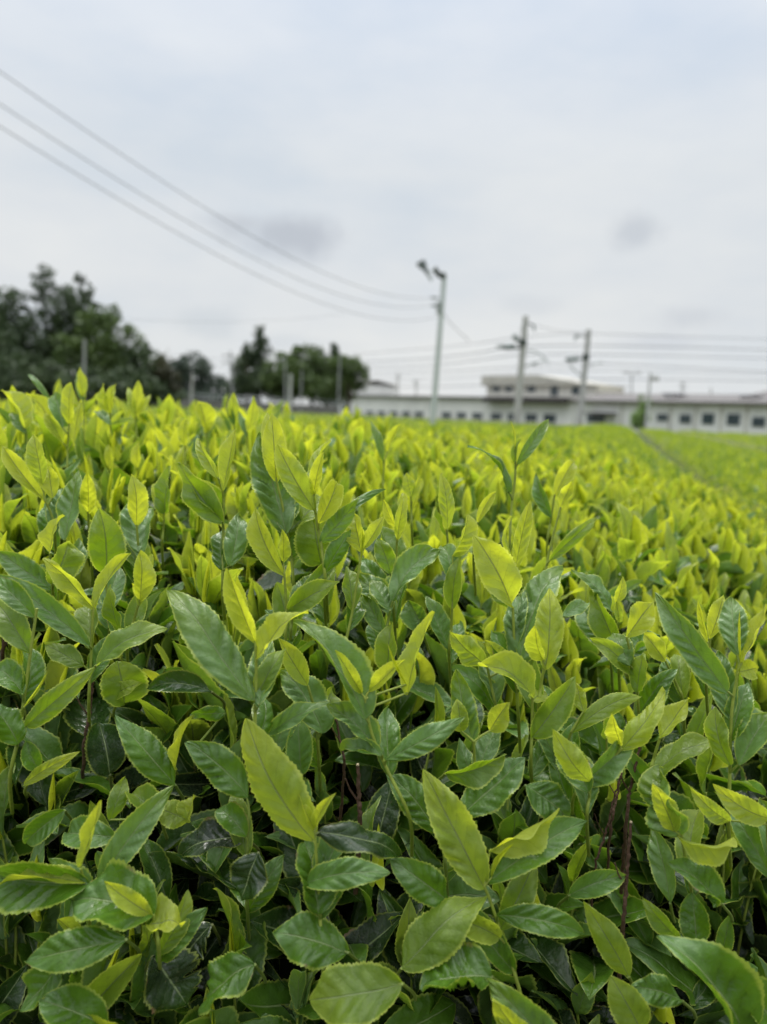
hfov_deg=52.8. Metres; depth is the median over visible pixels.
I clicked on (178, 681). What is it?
tea sprig
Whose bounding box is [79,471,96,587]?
tea shoot
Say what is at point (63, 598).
tea shoot
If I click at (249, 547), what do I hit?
tea shoot
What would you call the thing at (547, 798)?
leaf
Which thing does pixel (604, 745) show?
tea shoot
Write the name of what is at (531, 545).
tea shoot
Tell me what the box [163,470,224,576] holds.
tea shoot
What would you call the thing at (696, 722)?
tea shoot
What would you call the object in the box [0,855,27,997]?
tea shoot
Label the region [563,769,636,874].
tea shoot
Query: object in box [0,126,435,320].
overhead wire
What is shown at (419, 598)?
tea shoot
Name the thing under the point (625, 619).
tea shoot
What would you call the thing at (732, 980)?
leaf
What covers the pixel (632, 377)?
street lamp
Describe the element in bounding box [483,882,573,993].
tea shoot
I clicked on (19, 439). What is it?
tea shoot
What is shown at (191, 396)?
utility pole
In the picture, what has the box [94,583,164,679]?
tea shoot
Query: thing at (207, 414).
tea shoot
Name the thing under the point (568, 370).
overhead wire
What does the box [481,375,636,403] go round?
two storey building
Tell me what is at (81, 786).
cut twig
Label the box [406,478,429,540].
tea shoot
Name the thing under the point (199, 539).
tea shoot
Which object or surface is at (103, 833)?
tea sprig
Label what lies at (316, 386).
broadleaf tree
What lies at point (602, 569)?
tea shoot
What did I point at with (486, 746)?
tea shoot
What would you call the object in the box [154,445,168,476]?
tea shoot
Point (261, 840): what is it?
tea shoot
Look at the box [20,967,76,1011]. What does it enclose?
tea sprig
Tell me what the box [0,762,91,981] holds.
tea shoot
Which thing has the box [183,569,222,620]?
tea shoot
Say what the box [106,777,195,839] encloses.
tea sprig
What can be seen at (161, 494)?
tea shoot
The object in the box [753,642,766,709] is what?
tea shoot
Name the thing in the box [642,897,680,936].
tea sprig
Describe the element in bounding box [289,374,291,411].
utility pole
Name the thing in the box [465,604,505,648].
tea shoot
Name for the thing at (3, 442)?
tea shoot
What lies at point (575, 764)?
tea shoot
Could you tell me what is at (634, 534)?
tea shoot
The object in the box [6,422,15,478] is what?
tea shoot
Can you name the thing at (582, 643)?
tea shoot
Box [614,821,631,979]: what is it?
cut twig
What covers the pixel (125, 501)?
tea shoot
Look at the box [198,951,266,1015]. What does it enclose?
tea sprig
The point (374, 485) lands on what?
tea shoot
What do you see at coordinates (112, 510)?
tea shoot
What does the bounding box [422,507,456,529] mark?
tea shoot
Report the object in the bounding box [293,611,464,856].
tea shoot
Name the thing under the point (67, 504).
tea shoot
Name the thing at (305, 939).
tea sprig
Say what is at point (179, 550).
tea shoot
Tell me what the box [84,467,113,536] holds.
tea shoot
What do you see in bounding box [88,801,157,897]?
tea shoot
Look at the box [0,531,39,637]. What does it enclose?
tea shoot
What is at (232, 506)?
tea shoot
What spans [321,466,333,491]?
tea shoot
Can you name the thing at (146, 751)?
tea sprig
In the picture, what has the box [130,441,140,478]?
tea shoot
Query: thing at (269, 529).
tea shoot
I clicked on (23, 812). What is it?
tea shoot
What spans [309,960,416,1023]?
tea sprig
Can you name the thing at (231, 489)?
tea shoot
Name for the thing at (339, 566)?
tea shoot
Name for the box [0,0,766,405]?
sky
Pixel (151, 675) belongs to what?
tea shoot
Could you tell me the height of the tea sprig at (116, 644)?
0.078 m
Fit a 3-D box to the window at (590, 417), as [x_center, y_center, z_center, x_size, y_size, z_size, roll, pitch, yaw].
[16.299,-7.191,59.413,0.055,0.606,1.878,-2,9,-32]
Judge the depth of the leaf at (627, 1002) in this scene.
0.45 m
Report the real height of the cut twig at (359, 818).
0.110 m
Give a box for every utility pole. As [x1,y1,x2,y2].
[82,340,85,373]
[190,373,192,404]
[222,351,236,394]
[284,356,285,402]
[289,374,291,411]
[300,370,302,411]
[337,352,340,413]
[395,373,400,394]
[413,380,418,395]
[644,372,658,429]
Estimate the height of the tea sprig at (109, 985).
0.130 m
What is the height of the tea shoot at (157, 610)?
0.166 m
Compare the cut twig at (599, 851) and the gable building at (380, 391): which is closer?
the cut twig at (599, 851)
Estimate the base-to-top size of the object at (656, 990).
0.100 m
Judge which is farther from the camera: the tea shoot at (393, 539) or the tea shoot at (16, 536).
the tea shoot at (16, 536)
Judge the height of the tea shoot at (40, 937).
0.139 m
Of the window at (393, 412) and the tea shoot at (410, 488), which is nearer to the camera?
the tea shoot at (410, 488)
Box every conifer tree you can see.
[233,325,273,402]
[316,342,351,405]
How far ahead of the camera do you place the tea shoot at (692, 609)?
0.87 m
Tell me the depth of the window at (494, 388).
74.31 m
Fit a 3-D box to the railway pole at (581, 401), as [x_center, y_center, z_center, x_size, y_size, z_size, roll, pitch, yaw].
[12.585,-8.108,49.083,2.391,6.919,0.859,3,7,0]
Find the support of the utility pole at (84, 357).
on the ground
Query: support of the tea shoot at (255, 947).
on the tea foliage
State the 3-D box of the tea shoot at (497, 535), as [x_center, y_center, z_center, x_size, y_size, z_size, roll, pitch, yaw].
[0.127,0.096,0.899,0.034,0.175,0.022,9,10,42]
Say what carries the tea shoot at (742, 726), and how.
attached to the tea foliage
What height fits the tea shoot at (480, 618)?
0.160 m
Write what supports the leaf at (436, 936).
on the tea shoot at (408, 915)
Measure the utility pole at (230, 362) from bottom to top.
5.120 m
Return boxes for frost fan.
[416,260,446,424]
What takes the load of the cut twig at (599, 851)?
on the tea foliage
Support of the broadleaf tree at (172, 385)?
on the ground
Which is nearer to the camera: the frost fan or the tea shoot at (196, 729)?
the tea shoot at (196, 729)
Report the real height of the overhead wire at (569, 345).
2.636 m
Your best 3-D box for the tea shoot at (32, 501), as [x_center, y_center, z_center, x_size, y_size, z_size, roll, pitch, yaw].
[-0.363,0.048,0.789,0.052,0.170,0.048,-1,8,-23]
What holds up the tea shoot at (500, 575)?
on the tea shoot at (507, 828)
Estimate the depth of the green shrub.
51.31 m
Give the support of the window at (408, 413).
in the building at (471, 408)
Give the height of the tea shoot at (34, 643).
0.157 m
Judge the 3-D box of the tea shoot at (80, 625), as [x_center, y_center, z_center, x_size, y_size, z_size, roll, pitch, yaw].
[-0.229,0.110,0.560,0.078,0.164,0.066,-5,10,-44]
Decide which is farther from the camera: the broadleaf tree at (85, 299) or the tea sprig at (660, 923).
the broadleaf tree at (85, 299)
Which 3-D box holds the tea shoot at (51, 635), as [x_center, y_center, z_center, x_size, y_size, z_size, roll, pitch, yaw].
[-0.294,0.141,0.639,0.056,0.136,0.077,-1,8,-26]
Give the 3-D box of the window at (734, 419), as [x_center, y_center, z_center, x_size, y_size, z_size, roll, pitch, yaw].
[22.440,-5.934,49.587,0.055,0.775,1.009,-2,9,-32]
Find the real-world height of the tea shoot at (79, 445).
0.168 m
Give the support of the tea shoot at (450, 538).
on the tea foliage
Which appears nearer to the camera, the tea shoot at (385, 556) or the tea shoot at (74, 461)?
the tea shoot at (385, 556)
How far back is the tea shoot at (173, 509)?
0.86 m
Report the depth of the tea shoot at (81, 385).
0.95 m
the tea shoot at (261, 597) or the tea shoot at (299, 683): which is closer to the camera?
the tea shoot at (299, 683)
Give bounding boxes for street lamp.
[623,372,640,392]
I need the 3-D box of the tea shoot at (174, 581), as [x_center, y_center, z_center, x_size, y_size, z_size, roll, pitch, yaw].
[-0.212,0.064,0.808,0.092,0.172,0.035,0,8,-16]
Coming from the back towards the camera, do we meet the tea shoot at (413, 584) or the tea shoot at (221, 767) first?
the tea shoot at (413, 584)
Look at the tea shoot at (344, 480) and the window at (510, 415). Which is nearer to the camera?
the tea shoot at (344, 480)
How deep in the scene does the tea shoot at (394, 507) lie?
0.93 m
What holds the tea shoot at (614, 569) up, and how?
on the tea foliage
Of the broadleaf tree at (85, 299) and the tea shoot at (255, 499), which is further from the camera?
the broadleaf tree at (85, 299)
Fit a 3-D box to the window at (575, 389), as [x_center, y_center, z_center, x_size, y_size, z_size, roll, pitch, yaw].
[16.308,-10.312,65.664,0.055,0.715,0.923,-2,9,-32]
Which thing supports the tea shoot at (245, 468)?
on the tea foliage
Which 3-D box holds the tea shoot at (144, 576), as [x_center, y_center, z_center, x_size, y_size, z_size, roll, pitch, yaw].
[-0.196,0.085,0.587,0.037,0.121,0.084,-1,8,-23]
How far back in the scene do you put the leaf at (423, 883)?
0.47 m
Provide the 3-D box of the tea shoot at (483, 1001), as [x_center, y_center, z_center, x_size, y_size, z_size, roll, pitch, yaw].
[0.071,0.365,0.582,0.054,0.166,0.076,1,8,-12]
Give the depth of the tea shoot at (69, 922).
0.51 m
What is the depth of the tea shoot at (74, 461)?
0.83 m
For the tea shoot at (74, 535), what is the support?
on the tea foliage
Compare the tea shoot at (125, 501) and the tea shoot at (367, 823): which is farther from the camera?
the tea shoot at (125, 501)
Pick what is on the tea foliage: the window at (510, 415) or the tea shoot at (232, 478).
the tea shoot at (232, 478)
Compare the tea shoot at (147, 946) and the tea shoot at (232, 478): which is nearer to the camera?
the tea shoot at (147, 946)
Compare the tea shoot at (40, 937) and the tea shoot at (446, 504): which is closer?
the tea shoot at (40, 937)
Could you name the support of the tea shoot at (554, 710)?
on the tea foliage
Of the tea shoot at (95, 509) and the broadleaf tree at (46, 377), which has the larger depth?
the broadleaf tree at (46, 377)
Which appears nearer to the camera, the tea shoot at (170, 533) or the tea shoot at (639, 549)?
the tea shoot at (170, 533)
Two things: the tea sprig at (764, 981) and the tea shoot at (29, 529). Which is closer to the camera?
the tea sprig at (764, 981)
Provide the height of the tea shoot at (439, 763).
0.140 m
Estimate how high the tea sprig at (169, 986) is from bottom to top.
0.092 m
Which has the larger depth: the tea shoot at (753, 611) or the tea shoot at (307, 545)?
the tea shoot at (753, 611)
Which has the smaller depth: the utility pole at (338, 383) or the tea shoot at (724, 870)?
the tea shoot at (724, 870)
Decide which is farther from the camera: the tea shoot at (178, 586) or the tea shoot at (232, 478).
the tea shoot at (232, 478)
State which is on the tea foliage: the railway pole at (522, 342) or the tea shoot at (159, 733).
the tea shoot at (159, 733)
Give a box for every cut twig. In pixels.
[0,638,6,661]
[76,682,93,800]
[331,719,345,821]
[345,763,362,894]
[590,782,617,906]
[607,772,622,868]
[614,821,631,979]
[619,747,640,894]
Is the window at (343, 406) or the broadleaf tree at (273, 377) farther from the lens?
the window at (343, 406)
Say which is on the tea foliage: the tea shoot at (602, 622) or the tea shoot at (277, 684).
the tea shoot at (277, 684)
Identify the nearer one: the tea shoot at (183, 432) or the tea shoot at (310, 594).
the tea shoot at (310, 594)
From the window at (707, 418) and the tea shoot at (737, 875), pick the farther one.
the window at (707, 418)
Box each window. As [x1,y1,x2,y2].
[341,403,346,410]
[366,410,373,416]
[377,410,384,417]
[389,411,397,417]
[402,411,410,418]
[414,411,423,419]
[441,412,451,419]
[456,412,466,421]
[472,412,482,421]
[490,413,501,422]
[492,386,500,391]
[504,386,512,391]
[507,413,513,422]
[525,413,537,423]
[527,386,535,391]
[543,413,556,425]
[550,386,558,395]
[571,386,579,394]
[586,414,605,422]
[656,413,668,421]
[679,414,691,423]
[701,413,714,424]
[726,413,740,425]
[751,416,766,426]
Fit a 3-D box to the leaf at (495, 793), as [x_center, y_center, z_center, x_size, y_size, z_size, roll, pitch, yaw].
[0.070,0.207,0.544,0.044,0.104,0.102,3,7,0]
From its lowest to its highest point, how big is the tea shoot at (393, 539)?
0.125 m
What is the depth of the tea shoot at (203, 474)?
0.89 m
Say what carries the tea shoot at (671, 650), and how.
on the tea foliage
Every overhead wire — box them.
[0,71,436,298]
[0,104,436,307]
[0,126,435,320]
[349,333,750,354]
[361,345,766,361]
[366,379,750,386]
[369,354,766,367]
[370,370,766,380]
[371,363,764,373]
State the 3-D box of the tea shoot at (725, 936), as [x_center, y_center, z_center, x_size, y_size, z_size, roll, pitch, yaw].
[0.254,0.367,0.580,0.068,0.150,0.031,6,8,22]
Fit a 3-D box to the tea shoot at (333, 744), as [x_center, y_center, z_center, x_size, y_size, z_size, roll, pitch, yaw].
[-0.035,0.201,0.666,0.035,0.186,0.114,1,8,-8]
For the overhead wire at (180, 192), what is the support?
attached to the frost fan
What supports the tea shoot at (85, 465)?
on the tea foliage
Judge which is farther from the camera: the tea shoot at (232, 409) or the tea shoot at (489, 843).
the tea shoot at (232, 409)
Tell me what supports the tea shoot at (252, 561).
attached to the tea foliage
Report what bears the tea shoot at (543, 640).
attached to the tea foliage
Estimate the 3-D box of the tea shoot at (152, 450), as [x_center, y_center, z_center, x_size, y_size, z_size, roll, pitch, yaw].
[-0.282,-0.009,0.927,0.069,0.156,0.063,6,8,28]
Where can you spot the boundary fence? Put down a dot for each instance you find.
(316, 409)
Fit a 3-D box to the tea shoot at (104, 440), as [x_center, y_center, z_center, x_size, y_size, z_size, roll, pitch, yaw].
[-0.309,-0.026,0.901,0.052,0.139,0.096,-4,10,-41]
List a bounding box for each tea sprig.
[20,741,79,798]
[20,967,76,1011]
[22,809,72,846]
[24,925,140,973]
[39,982,116,1023]
[61,814,113,848]
[84,722,126,789]
[87,620,166,683]
[87,954,141,1008]
[97,785,173,877]
[99,661,149,720]
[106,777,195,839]
[115,715,184,799]
[143,947,202,1013]
[147,669,225,707]
[167,705,224,769]
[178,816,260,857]
[185,921,221,971]
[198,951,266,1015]
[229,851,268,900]
[272,910,359,971]
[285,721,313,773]
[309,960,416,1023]
[373,622,396,694]
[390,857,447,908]
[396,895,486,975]
[398,600,430,653]
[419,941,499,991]
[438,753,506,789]
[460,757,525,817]
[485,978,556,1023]
[492,997,527,1023]
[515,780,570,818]
[556,868,625,908]
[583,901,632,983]
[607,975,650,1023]
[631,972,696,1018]
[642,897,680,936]
[646,830,675,923]
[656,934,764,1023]
[666,856,733,922]
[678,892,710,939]
[751,976,766,1023]
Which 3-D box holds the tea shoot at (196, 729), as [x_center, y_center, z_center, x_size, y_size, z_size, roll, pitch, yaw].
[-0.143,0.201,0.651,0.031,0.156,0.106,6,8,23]
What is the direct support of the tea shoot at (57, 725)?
attached to the tea foliage
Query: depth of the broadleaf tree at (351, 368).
64.65 m
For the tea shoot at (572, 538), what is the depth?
0.66 m
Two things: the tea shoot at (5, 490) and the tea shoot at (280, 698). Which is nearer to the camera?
the tea shoot at (280, 698)
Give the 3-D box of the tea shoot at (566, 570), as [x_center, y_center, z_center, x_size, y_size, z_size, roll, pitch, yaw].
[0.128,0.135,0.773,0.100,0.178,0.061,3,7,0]
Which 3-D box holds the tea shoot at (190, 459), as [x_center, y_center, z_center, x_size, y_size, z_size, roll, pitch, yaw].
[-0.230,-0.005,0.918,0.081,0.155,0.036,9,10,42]
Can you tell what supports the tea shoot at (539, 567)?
on the tea foliage
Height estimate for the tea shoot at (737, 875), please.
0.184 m
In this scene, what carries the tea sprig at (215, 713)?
on the tea shoot at (159, 733)
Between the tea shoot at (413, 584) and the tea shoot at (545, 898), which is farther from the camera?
the tea shoot at (413, 584)
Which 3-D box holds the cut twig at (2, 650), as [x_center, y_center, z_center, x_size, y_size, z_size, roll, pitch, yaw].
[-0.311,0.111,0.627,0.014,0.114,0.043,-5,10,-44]
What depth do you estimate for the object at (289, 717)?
0.48 m
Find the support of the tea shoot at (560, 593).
attached to the tea foliage
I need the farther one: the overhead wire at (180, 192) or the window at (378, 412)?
the window at (378, 412)
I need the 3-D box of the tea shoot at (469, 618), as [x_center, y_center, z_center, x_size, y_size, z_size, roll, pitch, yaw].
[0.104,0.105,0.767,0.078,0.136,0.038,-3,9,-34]
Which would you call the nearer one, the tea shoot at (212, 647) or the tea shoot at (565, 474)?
the tea shoot at (212, 647)
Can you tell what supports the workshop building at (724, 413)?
on the ground
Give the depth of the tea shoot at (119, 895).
0.44 m
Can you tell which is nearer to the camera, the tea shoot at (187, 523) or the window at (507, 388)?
the tea shoot at (187, 523)
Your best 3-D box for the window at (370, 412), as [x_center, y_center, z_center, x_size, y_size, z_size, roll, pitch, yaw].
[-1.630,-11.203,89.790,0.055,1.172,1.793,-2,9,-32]
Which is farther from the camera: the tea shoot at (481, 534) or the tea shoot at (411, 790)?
the tea shoot at (481, 534)
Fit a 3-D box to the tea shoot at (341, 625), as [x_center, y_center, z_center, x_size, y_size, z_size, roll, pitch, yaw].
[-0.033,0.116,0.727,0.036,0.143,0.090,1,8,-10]
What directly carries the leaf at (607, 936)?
attached to the tea foliage
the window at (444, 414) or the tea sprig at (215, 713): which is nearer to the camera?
the tea sprig at (215, 713)
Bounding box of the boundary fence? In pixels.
[151,393,339,414]
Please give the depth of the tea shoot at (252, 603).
0.69 m
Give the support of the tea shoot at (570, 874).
on the tea shoot at (527, 982)
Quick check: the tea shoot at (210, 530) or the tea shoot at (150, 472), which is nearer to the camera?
the tea shoot at (210, 530)
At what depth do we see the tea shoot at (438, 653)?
0.70 m
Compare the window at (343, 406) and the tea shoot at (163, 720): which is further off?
the window at (343, 406)
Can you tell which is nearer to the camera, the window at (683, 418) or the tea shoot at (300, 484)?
the tea shoot at (300, 484)
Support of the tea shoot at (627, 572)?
on the tea foliage
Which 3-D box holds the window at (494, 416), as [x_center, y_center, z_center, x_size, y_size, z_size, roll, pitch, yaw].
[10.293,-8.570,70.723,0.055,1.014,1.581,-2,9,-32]
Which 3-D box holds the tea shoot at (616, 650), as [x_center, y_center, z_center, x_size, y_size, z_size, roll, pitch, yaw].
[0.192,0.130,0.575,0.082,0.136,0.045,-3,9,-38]
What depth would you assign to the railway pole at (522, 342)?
43.06 m
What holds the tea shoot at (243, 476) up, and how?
on the tea foliage
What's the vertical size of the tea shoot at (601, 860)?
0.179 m
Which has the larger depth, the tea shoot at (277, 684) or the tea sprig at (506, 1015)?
the tea shoot at (277, 684)
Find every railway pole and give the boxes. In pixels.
[497,316,548,423]
[566,329,602,424]
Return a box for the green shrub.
[629,393,651,429]
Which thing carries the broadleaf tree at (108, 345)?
on the ground
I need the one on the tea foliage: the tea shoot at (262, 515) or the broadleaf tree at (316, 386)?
the tea shoot at (262, 515)
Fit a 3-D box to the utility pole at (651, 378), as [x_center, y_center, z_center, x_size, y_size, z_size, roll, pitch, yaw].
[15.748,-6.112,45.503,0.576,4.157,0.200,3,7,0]
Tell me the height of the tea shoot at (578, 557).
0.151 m
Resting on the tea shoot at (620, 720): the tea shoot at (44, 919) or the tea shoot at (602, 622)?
the tea shoot at (602, 622)
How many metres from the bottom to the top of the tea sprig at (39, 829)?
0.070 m
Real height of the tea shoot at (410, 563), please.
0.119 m
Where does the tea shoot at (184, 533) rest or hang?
on the tea foliage
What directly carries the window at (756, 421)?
in the workshop building at (724, 413)
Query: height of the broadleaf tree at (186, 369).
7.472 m
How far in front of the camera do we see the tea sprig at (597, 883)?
0.50 m
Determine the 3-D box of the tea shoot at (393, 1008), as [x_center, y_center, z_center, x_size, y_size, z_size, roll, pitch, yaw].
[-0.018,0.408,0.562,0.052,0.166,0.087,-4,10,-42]
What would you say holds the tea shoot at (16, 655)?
on the tea foliage
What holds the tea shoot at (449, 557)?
attached to the tea foliage
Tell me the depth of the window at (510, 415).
69.00 m
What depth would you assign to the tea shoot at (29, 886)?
0.45 m
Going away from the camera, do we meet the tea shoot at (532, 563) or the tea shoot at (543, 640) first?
the tea shoot at (543, 640)
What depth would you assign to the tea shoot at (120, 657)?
0.64 m
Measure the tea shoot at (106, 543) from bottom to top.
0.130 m
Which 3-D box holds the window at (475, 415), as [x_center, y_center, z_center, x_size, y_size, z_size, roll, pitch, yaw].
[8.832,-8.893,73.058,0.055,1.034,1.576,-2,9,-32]
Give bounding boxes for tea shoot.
[0,425,25,485]
[0,457,38,532]
[0,492,28,546]
[0,514,85,598]
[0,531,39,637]
[0,553,130,731]
[0,577,94,814]
[0,632,83,702]
[0,637,40,701]
[0,742,46,860]
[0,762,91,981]
[0,800,101,925]
[0,840,96,1023]
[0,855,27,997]
[1,389,33,442]
[1,435,62,553]
[1,690,38,807]
[4,486,35,542]
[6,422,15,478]
[10,623,66,713]
[10,646,79,804]
[15,409,41,454]
[20,448,41,504]
[21,484,46,515]
[21,493,50,557]
[25,546,42,636]
[26,393,90,469]
[26,902,129,989]
[28,374,58,397]
[32,543,43,635]
[33,642,113,781]
[37,916,108,983]
[40,470,87,589]
[41,455,84,543]
[43,382,83,467]
[46,472,101,532]
[46,770,134,863]
[50,426,101,498]
[53,426,70,462]
[56,590,87,698]
[66,521,90,571]
[69,858,207,969]
[70,459,80,479]
[70,601,126,687]
[73,367,87,443]
[78,500,91,523]
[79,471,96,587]
[80,451,92,475]
[80,925,140,985]
[81,473,125,549]
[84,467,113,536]
[87,508,126,633]
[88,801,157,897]
[90,500,154,518]
[90,520,167,592]
[91,430,138,485]
[94,383,114,436]
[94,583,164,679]
[95,584,169,719]
[96,879,164,1022]
[101,550,156,661]
[104,444,113,472]
[108,925,190,1023]
[109,654,125,706]
[114,435,155,482]
[114,454,149,505]
[114,883,179,1023]
[119,474,153,582]
[124,468,140,505]
[126,380,150,440]
[126,544,183,606]
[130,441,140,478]
[131,718,210,851]
[132,441,174,500]
[138,554,225,659]
[138,643,249,798]
[142,668,188,719]
[145,458,154,489]
[147,445,215,536]
[150,496,177,580]
[151,466,170,585]
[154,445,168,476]
[154,455,180,522]
[157,455,181,501]
[157,512,182,586]
[162,635,185,668]
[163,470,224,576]
[163,550,243,634]
[164,667,244,740]
[166,568,307,733]
[169,442,194,476]
[169,512,204,588]
[171,575,292,739]
[173,514,196,570]
[174,515,200,554]
[177,419,188,465]
[177,428,247,620]
[177,987,267,1023]
[179,511,227,580]
[179,519,257,592]
[179,887,268,1023]
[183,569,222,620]
[183,692,218,804]
[185,741,284,940]
[194,520,218,564]
[196,402,216,455]
[196,466,208,481]
[215,694,242,916]
[217,458,237,531]
[219,640,315,712]
[225,481,243,523]
[225,483,233,505]
[226,392,238,467]
[229,507,266,523]
[233,451,259,509]
[233,460,259,506]
[234,490,258,515]
[238,396,259,465]
[238,481,254,518]
[239,509,288,597]
[239,969,317,1023]
[240,718,401,974]
[243,511,264,567]
[246,507,339,643]
[247,495,272,537]
[247,578,281,651]
[248,577,266,617]
[249,411,319,585]
[253,831,354,857]
[265,564,333,646]
[267,767,368,856]
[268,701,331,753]
[274,440,359,622]
[277,638,340,792]
[281,561,304,619]
[293,489,385,627]
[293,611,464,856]
[305,1004,400,1023]
[306,552,367,641]
[309,613,339,756]
[316,485,322,495]
[319,729,339,772]
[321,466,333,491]
[327,676,358,773]
[335,570,365,634]
[339,470,348,494]
[339,486,368,526]
[342,514,383,638]
[350,530,365,568]
[354,796,421,921]
[355,485,389,521]
[356,538,406,643]
[358,506,364,525]
[360,471,398,511]
[360,493,407,627]
[360,543,440,649]
[364,510,370,525]
[370,421,399,500]
[372,898,445,1012]
[379,510,393,528]
[386,774,476,896]
[391,490,408,519]
[401,575,433,642]
[402,473,419,545]
[402,534,439,642]
[403,522,410,545]
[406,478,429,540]
[406,589,439,720]
[416,599,489,739]
[420,687,463,844]
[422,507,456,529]
[422,769,586,992]
[424,507,472,584]
[425,514,478,691]
[434,473,454,543]
[445,720,494,831]
[448,532,466,572]
[449,631,505,750]
[450,669,509,769]
[460,565,486,630]
[462,600,496,630]
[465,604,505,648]
[466,552,484,631]
[466,570,490,630]
[467,419,548,552]
[468,930,523,1023]
[469,634,502,752]
[472,491,495,595]
[472,534,563,753]
[478,650,575,782]
[479,529,492,540]
[481,834,557,890]
[482,500,532,607]
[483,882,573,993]
[489,520,499,543]
[489,879,583,1003]
[495,734,528,904]
[504,520,533,572]
[506,535,540,575]
[511,517,534,576]
[515,588,589,713]
[518,554,563,659]
[522,664,542,704]
[531,459,576,558]
[531,972,595,1023]
[538,537,558,565]
[538,683,641,769]
[539,687,595,818]
[545,481,596,569]
[548,686,665,814]
[548,729,598,856]
[548,834,611,943]
[549,561,584,602]
[556,838,591,944]
[562,567,574,574]
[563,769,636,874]
[569,572,605,673]
[571,569,645,691]
[572,537,621,573]
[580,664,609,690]
[587,577,659,692]
[589,1014,599,1023]
[590,601,677,750]
[593,718,635,846]
[593,745,646,819]
[594,552,609,587]
[596,544,632,590]
[599,636,680,658]
[609,596,628,633]
[613,556,636,581]
[613,706,648,771]
[615,501,665,570]
[616,560,672,585]
[619,522,642,571]
[626,697,709,783]
[636,764,736,895]
[642,591,670,629]
[643,632,690,734]
[648,1005,674,1023]
[655,592,766,867]
[656,618,696,729]
[659,581,674,605]
[659,736,765,843]
[665,692,751,838]
[672,747,742,856]
[674,791,755,940]
[678,671,704,733]
[687,592,713,638]
[689,783,766,876]
[693,595,724,716]
[702,582,719,618]
[715,915,734,950]
[731,799,761,962]
[745,603,766,640]
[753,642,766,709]
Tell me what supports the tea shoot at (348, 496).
on the tea foliage
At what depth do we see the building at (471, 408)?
74.71 m
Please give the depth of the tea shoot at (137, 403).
1.00 m
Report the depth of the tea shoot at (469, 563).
0.81 m
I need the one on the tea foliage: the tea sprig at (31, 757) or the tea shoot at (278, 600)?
the tea sprig at (31, 757)
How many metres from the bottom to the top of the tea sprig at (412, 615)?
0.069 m
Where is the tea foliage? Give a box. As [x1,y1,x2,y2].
[0,378,766,1023]
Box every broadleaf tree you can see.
[0,284,48,396]
[0,352,187,406]
[9,263,95,381]
[49,303,147,382]
[63,272,102,366]
[113,339,170,402]
[140,350,182,393]
[169,351,240,401]
[221,341,282,403]
[258,351,314,403]
[275,343,356,405]
[326,354,370,413]
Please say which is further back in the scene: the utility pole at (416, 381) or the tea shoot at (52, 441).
the utility pole at (416, 381)
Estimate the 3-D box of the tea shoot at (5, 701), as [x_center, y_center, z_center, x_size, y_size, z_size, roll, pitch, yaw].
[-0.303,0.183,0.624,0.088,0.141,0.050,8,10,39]
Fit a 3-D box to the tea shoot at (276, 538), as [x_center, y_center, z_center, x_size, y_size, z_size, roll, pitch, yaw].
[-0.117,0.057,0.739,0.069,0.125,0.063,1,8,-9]
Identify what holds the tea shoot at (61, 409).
attached to the tea foliage
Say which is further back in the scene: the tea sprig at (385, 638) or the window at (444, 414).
the window at (444, 414)
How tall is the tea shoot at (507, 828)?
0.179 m
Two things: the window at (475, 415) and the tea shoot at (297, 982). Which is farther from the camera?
the window at (475, 415)
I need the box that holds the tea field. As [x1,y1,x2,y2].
[0,399,766,528]
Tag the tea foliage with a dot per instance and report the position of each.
(706, 538)
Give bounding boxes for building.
[339,380,396,415]
[356,395,575,425]
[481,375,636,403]
[569,393,766,434]
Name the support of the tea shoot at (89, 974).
on the tea foliage
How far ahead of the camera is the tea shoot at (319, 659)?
0.66 m
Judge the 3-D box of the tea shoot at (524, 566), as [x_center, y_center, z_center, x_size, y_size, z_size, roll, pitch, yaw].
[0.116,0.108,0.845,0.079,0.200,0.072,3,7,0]
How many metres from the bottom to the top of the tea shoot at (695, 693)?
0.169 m
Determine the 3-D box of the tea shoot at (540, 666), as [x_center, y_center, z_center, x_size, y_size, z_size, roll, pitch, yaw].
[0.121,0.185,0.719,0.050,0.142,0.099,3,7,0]
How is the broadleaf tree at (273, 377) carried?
on the ground
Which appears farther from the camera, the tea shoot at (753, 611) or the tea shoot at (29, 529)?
the tea shoot at (753, 611)
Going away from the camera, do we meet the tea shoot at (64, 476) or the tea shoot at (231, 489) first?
the tea shoot at (64, 476)
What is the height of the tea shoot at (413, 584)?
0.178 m
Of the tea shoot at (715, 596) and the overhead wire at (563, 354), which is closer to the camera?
the tea shoot at (715, 596)
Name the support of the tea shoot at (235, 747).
on the tea foliage
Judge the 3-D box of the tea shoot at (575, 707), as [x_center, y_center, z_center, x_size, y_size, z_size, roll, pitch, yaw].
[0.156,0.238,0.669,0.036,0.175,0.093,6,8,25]
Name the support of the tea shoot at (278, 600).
on the tea shoot at (284, 510)
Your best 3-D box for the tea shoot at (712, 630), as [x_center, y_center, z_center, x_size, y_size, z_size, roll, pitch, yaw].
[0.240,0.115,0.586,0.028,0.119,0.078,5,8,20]
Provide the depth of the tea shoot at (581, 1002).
0.54 m
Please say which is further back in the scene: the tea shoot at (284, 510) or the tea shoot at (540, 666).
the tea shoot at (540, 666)
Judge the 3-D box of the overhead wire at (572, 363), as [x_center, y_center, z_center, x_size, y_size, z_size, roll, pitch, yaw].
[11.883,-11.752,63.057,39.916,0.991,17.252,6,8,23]

